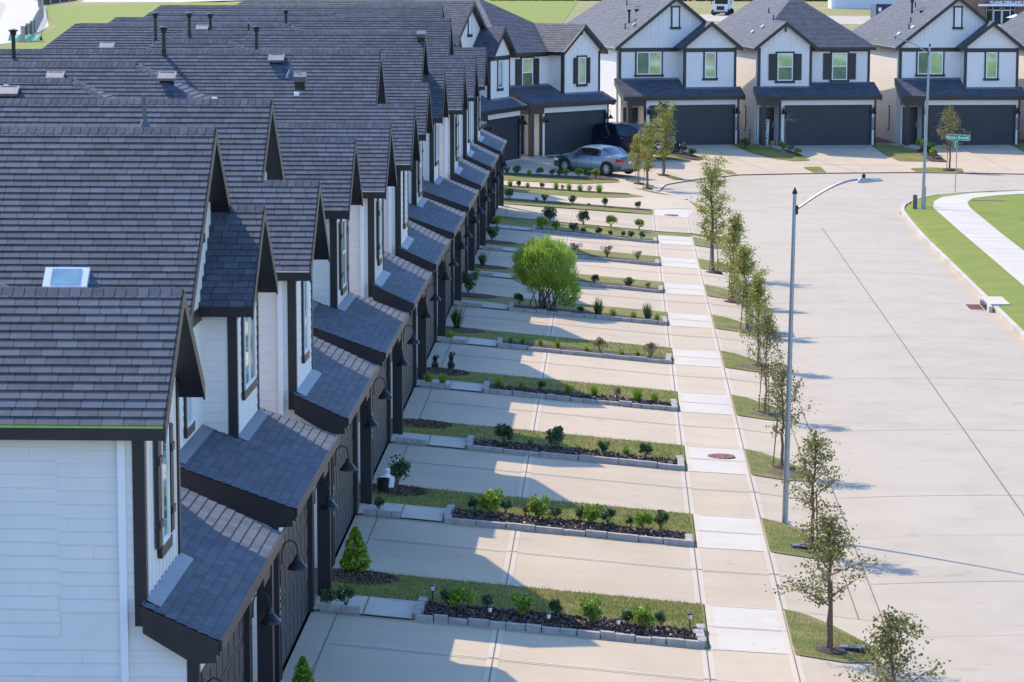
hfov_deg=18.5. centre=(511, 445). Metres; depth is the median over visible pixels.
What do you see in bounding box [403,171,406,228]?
window
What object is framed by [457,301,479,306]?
planter edging
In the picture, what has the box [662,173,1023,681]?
street
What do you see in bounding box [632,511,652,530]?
shrub
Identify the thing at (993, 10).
door
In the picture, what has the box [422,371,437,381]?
grass clump
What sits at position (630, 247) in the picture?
driveway
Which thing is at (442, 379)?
grass clump
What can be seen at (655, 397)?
grass clump
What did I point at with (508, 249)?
walkway
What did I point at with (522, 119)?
door
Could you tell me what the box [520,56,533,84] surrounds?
window
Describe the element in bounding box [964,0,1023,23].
shop building
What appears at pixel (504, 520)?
mulch bed
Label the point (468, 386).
walkway
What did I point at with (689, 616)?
solar light
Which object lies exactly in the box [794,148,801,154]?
shrub
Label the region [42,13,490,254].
house
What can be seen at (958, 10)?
window
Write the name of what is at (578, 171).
shrub
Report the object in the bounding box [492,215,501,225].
shrub
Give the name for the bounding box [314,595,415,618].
walkway
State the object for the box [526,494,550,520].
shrub
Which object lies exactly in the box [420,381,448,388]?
planter edging
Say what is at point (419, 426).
mulch bed
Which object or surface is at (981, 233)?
path
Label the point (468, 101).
window
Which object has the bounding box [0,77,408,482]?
house
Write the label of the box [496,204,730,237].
driveway
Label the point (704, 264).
verge
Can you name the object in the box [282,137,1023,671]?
ground
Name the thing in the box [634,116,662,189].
street tree
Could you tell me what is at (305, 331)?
window
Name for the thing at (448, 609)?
mulch chips
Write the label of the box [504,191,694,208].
driveway
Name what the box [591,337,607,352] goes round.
shrub
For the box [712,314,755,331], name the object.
verge
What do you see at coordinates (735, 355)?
verge
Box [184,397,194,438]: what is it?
window
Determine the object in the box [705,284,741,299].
verge
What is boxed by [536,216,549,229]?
shrub
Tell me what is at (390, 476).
urn
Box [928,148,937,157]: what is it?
shrub
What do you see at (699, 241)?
verge
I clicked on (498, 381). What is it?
grass clump
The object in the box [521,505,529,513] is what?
shrub
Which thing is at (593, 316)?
stone edging
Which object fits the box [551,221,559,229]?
shrub
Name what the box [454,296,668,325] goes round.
lawn strip
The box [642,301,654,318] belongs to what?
spiky shrub
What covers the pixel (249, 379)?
window
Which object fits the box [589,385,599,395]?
grass clump
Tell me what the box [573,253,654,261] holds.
mulch bed
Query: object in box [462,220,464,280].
garage door
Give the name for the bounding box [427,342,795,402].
driveway
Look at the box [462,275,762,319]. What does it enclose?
driveway
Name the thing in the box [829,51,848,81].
window
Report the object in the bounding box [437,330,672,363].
lawn strip
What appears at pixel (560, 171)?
shrub
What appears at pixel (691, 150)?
shrub
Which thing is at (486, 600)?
shrub
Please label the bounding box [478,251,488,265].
spiky shrub
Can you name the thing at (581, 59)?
window
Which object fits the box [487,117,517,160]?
garage door
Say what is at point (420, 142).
window
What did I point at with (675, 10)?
window
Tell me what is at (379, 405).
garage door
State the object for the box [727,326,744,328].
tree pit
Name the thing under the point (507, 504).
shrub
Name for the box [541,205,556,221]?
shrub
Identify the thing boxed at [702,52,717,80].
window
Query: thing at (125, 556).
house
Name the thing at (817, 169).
verge
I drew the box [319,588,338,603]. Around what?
shrub
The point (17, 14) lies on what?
sidewalk
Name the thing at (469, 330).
mulch bed
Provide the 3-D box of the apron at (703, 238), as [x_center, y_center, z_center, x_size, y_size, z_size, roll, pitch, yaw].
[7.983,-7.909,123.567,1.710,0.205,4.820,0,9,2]
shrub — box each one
[291,656,315,681]
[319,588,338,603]
[336,583,355,604]
[339,526,371,571]
[373,497,384,508]
[386,454,410,484]
[440,587,450,602]
[447,585,478,612]
[448,304,464,328]
[462,270,478,294]
[467,494,477,509]
[477,488,503,514]
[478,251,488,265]
[481,593,493,607]
[486,226,499,239]
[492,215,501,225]
[493,423,514,445]
[499,496,512,512]
[504,188,513,198]
[510,591,534,617]
[513,165,521,173]
[513,293,523,304]
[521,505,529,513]
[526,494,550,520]
[535,167,543,175]
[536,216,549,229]
[537,381,546,390]
[541,194,548,201]
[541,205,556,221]
[544,425,565,448]
[548,506,562,518]
[548,598,563,613]
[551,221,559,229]
[556,169,562,175]
[563,169,569,176]
[568,195,576,203]
[568,222,579,231]
[569,243,582,252]
[574,168,583,177]
[574,505,583,519]
[576,210,589,224]
[576,306,584,313]
[578,596,602,623]
[582,503,602,523]
[584,170,591,177]
[590,274,599,283]
[591,168,599,177]
[591,298,605,314]
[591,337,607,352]
[595,225,602,234]
[597,440,609,453]
[599,504,615,523]
[600,244,613,257]
[601,198,607,205]
[605,215,617,226]
[612,387,620,397]
[620,606,633,624]
[623,277,634,285]
[625,513,633,526]
[627,230,634,237]
[631,604,655,629]
[632,251,642,259]
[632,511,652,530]
[634,201,640,208]
[635,219,644,228]
[638,442,653,456]
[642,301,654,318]
[642,342,659,357]
[653,509,668,528]
[654,609,667,624]
[680,142,686,152]
[688,147,696,155]
[741,138,750,147]
[779,141,787,149]
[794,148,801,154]
[916,138,928,150]
[921,142,935,153]
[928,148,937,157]
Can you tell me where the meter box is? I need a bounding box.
[913,195,916,208]
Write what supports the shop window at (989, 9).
in the shop building
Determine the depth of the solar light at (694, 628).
52.17 m
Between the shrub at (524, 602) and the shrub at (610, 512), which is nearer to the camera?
the shrub at (524, 602)
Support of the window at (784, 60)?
in the house at (805, 65)
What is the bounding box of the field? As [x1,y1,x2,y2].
[0,0,869,45]
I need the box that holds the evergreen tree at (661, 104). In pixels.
[657,100,668,134]
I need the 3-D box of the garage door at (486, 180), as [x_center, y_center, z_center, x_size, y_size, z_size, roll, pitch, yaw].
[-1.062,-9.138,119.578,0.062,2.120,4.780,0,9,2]
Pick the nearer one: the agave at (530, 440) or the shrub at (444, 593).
the shrub at (444, 593)
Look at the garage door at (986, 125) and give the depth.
173.68 m
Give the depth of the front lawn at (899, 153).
170.30 m
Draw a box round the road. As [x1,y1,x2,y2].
[0,3,6,18]
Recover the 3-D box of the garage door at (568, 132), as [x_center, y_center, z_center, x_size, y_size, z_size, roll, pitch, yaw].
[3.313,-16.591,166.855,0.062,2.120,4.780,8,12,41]
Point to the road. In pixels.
(2, 7)
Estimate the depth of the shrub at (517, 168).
154.11 m
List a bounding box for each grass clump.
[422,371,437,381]
[436,372,447,383]
[444,330,456,337]
[492,376,506,387]
[517,380,525,388]
[519,336,526,343]
[551,182,559,189]
[555,340,561,347]
[565,383,574,393]
[566,182,572,190]
[577,184,585,190]
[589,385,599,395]
[596,182,602,192]
[608,307,617,315]
[629,310,638,317]
[630,388,644,400]
[649,391,661,401]
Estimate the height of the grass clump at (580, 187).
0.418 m
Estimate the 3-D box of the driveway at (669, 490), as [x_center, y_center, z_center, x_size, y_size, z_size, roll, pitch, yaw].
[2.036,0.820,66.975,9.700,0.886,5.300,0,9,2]
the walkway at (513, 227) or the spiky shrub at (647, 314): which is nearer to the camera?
the spiky shrub at (647, 314)
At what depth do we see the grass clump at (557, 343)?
88.13 m
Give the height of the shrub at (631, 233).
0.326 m
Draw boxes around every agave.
[526,437,535,443]
[617,348,626,354]
[620,444,632,453]
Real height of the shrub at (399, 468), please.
0.668 m
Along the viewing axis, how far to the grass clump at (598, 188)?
145.35 m
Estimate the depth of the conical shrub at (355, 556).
55.30 m
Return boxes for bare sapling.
[785,112,794,141]
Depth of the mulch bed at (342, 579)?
54.89 m
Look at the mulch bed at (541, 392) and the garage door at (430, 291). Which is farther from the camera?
the garage door at (430, 291)
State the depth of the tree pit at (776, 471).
70.20 m
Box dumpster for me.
[870,4,891,17]
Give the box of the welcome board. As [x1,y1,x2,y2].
[766,119,768,144]
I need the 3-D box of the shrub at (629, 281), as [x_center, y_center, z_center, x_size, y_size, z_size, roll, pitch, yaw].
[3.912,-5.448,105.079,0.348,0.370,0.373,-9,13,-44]
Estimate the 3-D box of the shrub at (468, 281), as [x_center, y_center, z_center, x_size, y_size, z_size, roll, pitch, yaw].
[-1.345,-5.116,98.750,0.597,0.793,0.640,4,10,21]
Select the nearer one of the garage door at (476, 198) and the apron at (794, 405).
the apron at (794, 405)
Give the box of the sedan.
[554,144,642,175]
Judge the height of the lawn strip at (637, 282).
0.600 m
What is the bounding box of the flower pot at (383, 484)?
[376,477,389,491]
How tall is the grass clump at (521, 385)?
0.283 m
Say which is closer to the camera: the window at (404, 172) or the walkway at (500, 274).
the window at (404, 172)
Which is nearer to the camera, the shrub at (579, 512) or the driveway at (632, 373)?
the shrub at (579, 512)
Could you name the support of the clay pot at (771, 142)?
on the house at (805, 65)
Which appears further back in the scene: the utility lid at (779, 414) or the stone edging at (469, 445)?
the utility lid at (779, 414)
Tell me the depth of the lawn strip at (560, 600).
54.68 m
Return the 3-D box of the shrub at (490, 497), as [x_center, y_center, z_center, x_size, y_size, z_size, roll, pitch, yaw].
[-0.429,1.111,61.863,0.541,0.590,0.486,-9,13,-44]
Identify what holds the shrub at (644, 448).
on the mulch bed at (567, 449)
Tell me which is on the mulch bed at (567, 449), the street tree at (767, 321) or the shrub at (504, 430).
the shrub at (504, 430)
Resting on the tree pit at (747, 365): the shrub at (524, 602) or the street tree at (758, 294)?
the street tree at (758, 294)
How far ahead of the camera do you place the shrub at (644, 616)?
52.73 m
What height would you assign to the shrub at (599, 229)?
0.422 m
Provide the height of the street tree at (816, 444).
2.626 m
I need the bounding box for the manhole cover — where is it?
[708,453,734,458]
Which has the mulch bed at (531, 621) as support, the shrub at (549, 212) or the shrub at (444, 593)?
the shrub at (444, 593)
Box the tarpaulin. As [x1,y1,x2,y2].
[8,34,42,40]
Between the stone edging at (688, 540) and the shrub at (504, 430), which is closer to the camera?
the stone edging at (688, 540)
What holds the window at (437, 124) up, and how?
in the house at (404, 57)
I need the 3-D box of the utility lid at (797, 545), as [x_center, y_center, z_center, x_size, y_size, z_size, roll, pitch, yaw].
[5.667,1.988,61.484,0.400,0.130,0.240,0,9,-3]
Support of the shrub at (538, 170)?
on the mulch bed at (929, 157)
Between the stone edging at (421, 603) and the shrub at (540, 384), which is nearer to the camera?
the stone edging at (421, 603)
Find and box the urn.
[381,468,394,487]
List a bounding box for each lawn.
[0,0,577,48]
[546,144,1023,160]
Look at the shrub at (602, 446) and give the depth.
70.50 m
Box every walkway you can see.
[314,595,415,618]
[358,501,444,520]
[391,432,465,447]
[416,379,483,391]
[437,336,496,345]
[454,300,507,308]
[468,270,516,278]
[479,245,523,250]
[489,224,531,230]
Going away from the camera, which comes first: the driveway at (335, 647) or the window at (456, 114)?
the driveway at (335, 647)
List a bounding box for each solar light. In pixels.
[430,584,434,600]
[487,605,492,620]
[546,612,551,626]
[616,618,621,632]
[687,613,692,627]
[692,626,696,639]
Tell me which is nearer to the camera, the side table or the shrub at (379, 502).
the shrub at (379, 502)
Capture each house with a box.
[0,26,451,367]
[0,57,432,418]
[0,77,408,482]
[0,94,378,567]
[0,127,338,681]
[0,283,283,681]
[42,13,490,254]
[99,26,466,325]
[109,9,499,226]
[144,12,507,209]
[151,12,479,283]
[152,5,486,129]
[237,0,528,162]
[433,0,616,158]
[566,0,745,144]
[716,0,882,146]
[852,0,1023,146]
[1000,11,1023,139]
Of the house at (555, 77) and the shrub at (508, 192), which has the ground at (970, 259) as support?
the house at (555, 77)
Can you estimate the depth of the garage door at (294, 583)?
49.70 m
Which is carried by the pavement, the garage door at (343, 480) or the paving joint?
the paving joint
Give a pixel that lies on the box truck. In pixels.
(724, 6)
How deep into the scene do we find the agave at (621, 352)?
87.81 m
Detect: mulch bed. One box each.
[332,568,399,583]
[372,483,429,494]
[403,418,452,427]
[423,602,693,642]
[427,367,470,374]
[446,326,484,332]
[452,509,686,539]
[462,292,496,297]
[473,439,677,466]
[475,264,506,268]
[486,239,514,243]
[489,384,662,406]
[503,340,665,359]
[504,148,946,209]
[514,304,661,321]
[536,228,652,240]
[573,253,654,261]
[575,279,657,289]
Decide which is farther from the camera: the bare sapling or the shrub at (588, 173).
the bare sapling
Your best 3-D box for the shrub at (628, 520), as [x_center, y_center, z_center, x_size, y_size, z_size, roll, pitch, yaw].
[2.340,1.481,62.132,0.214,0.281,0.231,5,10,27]
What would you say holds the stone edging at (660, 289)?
on the lawn strip at (637, 282)
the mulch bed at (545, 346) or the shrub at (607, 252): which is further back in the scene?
the shrub at (607, 252)
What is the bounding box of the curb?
[657,172,1023,340]
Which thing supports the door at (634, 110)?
in the house at (681, 54)
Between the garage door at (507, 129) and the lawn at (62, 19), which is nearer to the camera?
the garage door at (507, 129)
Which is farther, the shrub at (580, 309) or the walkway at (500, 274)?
the walkway at (500, 274)
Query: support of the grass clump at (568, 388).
on the mulch bed at (541, 392)
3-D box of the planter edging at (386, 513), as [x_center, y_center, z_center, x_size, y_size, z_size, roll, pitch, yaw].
[-2.528,1.321,61.039,0.708,0.238,0.265,0,9,2]
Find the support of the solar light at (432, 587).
on the lawn strip at (560, 600)
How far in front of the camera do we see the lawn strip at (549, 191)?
143.58 m
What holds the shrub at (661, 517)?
on the lawn strip at (548, 505)
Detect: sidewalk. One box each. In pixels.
[0,0,240,43]
[655,209,792,654]
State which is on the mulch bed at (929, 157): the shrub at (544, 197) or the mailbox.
the shrub at (544, 197)
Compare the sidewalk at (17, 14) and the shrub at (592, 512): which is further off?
the sidewalk at (17, 14)
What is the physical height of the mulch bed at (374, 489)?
0.114 m
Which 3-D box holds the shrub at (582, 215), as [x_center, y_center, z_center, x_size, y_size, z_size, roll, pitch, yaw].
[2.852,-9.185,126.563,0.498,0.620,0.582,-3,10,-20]
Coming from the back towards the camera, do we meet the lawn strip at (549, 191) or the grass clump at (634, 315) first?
the lawn strip at (549, 191)
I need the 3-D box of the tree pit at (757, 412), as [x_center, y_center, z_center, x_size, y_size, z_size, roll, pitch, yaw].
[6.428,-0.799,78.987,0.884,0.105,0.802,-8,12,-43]
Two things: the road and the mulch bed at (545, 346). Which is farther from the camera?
the road
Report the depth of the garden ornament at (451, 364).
82.13 m
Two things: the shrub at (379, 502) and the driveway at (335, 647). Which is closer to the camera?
the driveway at (335, 647)
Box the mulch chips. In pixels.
[333,367,695,639]
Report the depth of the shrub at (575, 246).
114.05 m
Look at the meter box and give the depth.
139.03 m
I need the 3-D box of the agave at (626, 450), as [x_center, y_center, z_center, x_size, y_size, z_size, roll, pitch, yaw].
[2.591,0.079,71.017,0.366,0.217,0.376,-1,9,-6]
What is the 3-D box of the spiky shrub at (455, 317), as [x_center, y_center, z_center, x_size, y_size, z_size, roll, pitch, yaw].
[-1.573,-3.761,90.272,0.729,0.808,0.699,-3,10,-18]
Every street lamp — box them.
[782,174,882,525]
[887,37,930,208]
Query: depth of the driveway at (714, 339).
93.21 m
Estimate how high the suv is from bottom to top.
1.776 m
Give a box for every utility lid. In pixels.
[767,411,781,415]
[791,543,809,548]
[839,644,869,653]
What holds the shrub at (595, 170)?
on the mulch bed at (929, 157)
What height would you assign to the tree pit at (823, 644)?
0.104 m
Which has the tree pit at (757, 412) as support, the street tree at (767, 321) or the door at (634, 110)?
the street tree at (767, 321)
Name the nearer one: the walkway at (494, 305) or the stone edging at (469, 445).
the stone edging at (469, 445)
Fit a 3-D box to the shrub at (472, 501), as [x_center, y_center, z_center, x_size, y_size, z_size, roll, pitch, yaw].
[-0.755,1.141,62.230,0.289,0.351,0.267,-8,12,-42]
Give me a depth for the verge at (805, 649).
53.54 m
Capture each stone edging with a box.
[412,597,705,648]
[443,505,693,546]
[465,435,684,470]
[482,381,677,410]
[496,337,671,363]
[508,302,666,325]
[517,275,662,292]
[532,226,656,242]
[572,255,659,265]
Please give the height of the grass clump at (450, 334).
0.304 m
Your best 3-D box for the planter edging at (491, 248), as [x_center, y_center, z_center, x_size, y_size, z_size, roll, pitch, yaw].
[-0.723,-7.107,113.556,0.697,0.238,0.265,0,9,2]
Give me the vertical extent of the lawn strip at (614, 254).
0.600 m
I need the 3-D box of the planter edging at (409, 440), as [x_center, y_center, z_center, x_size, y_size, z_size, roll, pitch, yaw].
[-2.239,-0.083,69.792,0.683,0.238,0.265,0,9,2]
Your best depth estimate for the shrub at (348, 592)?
52.51 m
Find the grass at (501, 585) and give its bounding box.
[332,326,869,659]
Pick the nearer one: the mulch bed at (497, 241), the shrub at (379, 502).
the shrub at (379, 502)
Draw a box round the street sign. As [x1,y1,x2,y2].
[946,134,969,191]
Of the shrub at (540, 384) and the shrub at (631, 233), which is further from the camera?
the shrub at (631, 233)
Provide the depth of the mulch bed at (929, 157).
154.80 m
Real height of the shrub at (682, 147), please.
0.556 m
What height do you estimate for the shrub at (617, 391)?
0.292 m
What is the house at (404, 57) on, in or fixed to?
on the ground at (970, 259)
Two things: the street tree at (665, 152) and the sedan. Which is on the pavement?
the sedan
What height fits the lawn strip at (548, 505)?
0.600 m
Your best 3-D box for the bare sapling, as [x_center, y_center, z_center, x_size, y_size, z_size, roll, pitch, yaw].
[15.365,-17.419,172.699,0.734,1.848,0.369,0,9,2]
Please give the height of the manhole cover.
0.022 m
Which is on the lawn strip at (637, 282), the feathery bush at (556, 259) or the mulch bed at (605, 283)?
the mulch bed at (605, 283)
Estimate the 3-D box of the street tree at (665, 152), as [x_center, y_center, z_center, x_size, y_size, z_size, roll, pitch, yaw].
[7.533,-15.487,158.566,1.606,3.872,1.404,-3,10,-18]
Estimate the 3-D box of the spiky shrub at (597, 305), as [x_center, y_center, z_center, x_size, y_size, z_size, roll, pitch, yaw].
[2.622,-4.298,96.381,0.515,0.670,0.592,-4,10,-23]
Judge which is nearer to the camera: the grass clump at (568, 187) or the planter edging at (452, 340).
the planter edging at (452, 340)
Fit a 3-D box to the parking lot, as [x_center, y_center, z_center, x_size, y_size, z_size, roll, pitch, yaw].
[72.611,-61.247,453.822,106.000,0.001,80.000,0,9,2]
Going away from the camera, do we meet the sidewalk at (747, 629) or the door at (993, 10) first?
the sidewalk at (747, 629)
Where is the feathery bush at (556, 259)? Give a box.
[510,234,583,309]
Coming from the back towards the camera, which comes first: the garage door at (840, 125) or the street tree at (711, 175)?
the garage door at (840, 125)
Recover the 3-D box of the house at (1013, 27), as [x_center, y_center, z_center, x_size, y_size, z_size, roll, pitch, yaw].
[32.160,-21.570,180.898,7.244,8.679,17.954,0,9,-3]
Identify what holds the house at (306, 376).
on the ground at (970, 259)
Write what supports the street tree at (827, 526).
on the tree pit at (823, 644)
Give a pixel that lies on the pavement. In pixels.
(870, 158)
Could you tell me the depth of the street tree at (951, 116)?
163.33 m
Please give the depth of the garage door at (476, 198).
112.52 m
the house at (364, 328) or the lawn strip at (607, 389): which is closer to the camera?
the house at (364, 328)
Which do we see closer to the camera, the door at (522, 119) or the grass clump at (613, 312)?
the grass clump at (613, 312)
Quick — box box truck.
[711,0,733,14]
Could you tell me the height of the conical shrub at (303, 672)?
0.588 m
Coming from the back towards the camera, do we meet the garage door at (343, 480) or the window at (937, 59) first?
the window at (937, 59)
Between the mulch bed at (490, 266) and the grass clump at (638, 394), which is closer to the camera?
the grass clump at (638, 394)
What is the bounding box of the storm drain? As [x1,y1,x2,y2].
[964,296,1009,311]
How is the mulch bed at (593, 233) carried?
on the lawn strip at (566, 228)
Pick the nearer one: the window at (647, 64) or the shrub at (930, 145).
the shrub at (930, 145)
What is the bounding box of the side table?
[738,128,750,144]
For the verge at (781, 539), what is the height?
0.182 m
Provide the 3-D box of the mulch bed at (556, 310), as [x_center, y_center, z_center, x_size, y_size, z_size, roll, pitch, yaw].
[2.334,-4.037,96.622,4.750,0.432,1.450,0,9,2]
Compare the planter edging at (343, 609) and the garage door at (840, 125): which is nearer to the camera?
the planter edging at (343, 609)
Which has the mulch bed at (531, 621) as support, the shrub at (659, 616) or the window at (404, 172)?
the shrub at (659, 616)
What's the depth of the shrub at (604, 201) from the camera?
136.33 m
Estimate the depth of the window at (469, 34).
159.65 m
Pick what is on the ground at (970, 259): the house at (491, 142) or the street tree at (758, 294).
the house at (491, 142)
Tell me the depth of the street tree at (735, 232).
103.11 m
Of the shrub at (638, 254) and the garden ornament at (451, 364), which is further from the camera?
the shrub at (638, 254)
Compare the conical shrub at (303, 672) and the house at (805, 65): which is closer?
the conical shrub at (303, 672)
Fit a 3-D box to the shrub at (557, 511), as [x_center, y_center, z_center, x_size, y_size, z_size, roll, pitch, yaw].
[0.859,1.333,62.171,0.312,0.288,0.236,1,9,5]
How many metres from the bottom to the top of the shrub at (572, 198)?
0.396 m
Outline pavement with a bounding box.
[504,143,1023,214]
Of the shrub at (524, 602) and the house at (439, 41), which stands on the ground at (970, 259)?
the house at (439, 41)
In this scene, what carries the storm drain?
on the street
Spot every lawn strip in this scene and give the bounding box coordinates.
[314,568,708,648]
[358,488,695,546]
[391,423,686,470]
[419,371,678,410]
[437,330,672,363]
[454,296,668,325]
[469,267,663,292]
[479,242,660,265]
[492,220,657,242]
[504,174,652,213]
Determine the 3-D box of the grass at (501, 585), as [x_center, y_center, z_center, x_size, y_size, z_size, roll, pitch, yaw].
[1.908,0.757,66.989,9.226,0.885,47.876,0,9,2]
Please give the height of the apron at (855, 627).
0.205 m
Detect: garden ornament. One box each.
[431,354,438,367]
[447,351,455,367]
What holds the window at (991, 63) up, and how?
in the house at (974, 65)
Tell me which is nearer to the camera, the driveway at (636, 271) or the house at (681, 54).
the driveway at (636, 271)
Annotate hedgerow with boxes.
[491,0,827,0]
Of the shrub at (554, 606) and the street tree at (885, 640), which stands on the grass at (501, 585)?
the shrub at (554, 606)
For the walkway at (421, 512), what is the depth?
61.66 m
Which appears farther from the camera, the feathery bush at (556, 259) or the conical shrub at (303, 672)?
the feathery bush at (556, 259)
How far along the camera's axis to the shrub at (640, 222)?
126.61 m
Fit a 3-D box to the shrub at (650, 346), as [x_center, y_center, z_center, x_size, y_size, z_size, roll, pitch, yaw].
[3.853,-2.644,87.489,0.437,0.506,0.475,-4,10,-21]
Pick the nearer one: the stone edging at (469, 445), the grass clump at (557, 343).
the stone edging at (469, 445)
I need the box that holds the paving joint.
[640,146,1015,174]
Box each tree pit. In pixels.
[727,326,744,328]
[735,364,760,368]
[748,411,776,416]
[766,469,803,476]
[789,544,822,553]
[816,642,864,655]
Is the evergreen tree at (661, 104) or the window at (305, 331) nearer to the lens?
the window at (305, 331)
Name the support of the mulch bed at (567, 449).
on the lawn strip at (655, 448)
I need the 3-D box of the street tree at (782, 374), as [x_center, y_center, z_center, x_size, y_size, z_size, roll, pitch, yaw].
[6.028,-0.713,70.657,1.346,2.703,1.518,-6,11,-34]
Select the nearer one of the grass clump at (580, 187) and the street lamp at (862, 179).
the street lamp at (862, 179)
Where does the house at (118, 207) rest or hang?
on the ground at (970, 259)
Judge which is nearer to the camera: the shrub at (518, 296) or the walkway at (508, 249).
the shrub at (518, 296)
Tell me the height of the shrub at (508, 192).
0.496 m
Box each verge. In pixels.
[625,166,962,194]
[693,237,730,248]
[698,258,736,271]
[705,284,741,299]
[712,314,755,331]
[721,351,774,371]
[731,394,791,419]
[745,449,815,480]
[762,518,839,557]
[784,609,878,661]
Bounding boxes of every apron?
[692,236,735,248]
[711,315,762,334]
[720,351,782,373]
[731,395,803,423]
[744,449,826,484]
[761,519,856,562]
[783,610,896,666]
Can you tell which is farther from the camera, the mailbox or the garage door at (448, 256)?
the mailbox
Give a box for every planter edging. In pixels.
[320,603,359,614]
[363,508,399,517]
[395,437,425,445]
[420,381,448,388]
[441,337,465,343]
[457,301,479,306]
[471,271,491,276]
[482,245,501,250]
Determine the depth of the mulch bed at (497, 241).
116.36 m
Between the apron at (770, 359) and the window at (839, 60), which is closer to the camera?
the apron at (770, 359)
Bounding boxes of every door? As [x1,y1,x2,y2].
[203,614,244,681]
[281,502,307,667]
[334,420,352,553]
[373,359,386,469]
[403,311,412,407]
[427,275,433,355]
[446,244,450,314]
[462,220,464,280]
[475,198,476,252]
[486,180,486,226]
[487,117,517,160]
[521,116,523,154]
[546,111,603,154]
[623,107,637,122]
[651,106,733,144]
[759,107,773,143]
[786,106,869,144]
[902,107,917,143]
[929,106,1013,144]
[993,10,1010,23]
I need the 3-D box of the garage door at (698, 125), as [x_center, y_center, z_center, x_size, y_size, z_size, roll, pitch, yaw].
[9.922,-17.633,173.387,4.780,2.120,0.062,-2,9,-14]
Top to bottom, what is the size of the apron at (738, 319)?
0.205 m
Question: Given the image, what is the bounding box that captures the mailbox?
[743,282,756,328]
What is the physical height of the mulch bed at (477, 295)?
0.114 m
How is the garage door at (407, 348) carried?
in the house at (378, 273)
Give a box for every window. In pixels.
[158,416,172,558]
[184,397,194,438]
[241,311,256,399]
[301,281,309,363]
[340,219,346,295]
[377,199,382,265]
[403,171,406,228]
[418,141,421,196]
[435,123,438,165]
[456,114,457,160]
[467,13,472,36]
[468,101,469,142]
[497,60,503,90]
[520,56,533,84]
[576,55,587,86]
[634,52,663,76]
[670,6,680,28]
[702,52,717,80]
[744,105,745,130]
[775,52,794,82]
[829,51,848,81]
[887,105,889,129]
[915,52,944,76]
[952,6,962,28]
[983,52,998,80]
[986,6,1015,23]
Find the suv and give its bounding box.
[591,122,679,156]
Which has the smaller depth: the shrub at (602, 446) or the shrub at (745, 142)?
the shrub at (602, 446)
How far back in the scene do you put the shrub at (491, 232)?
116.59 m
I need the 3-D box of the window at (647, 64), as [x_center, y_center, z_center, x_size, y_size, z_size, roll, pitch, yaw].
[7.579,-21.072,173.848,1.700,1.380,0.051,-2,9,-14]
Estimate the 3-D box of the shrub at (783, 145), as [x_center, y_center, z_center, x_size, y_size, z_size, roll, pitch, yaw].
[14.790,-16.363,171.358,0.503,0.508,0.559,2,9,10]
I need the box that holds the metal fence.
[21,0,76,41]
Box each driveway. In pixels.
[281,611,901,681]
[332,515,879,621]
[372,442,843,527]
[403,387,814,457]
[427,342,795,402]
[446,305,778,357]
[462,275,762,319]
[475,249,747,286]
[486,228,737,262]
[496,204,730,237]
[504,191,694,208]
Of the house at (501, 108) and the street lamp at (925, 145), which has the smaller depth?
the street lamp at (925, 145)
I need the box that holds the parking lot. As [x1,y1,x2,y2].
[700,14,1002,25]
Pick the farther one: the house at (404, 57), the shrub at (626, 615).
the house at (404, 57)
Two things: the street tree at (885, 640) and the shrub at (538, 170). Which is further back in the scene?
the shrub at (538, 170)
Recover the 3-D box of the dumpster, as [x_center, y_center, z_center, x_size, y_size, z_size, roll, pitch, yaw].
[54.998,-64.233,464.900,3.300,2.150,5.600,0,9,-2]
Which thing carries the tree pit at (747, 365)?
on the verge at (735, 355)
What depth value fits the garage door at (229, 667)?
41.75 m
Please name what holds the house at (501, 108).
on the ground at (970, 259)
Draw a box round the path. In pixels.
[933,191,1023,284]
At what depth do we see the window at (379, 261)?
74.33 m
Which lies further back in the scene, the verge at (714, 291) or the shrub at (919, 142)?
the shrub at (919, 142)
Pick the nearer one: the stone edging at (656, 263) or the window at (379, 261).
the window at (379, 261)
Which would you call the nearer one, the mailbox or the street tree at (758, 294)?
the street tree at (758, 294)
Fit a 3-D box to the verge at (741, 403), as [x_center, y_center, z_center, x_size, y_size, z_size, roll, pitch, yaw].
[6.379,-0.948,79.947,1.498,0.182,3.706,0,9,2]
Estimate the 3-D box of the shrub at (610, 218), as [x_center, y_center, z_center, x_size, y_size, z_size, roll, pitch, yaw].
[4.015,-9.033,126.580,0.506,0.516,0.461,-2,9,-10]
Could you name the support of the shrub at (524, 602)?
on the mulch bed at (531, 621)
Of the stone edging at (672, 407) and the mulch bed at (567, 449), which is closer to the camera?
the mulch bed at (567, 449)
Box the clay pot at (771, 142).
[769,140,774,145]
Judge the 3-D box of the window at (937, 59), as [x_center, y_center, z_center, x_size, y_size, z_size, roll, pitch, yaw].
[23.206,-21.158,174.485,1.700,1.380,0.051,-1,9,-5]
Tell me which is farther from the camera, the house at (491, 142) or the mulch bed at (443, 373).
the house at (491, 142)
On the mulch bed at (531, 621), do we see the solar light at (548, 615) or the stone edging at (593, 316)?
the solar light at (548, 615)
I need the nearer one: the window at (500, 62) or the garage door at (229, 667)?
the garage door at (229, 667)
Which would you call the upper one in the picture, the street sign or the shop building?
the shop building
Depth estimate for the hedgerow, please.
604.48 m
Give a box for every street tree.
[627,134,647,184]
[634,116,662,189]
[650,102,676,175]
[691,151,735,273]
[709,209,755,303]
[719,241,772,332]
[738,270,780,366]
[742,311,787,413]
[752,354,819,470]
[764,509,888,655]
[774,420,853,551]
[834,605,950,681]
[936,104,970,170]
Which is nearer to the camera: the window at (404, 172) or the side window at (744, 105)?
the window at (404, 172)

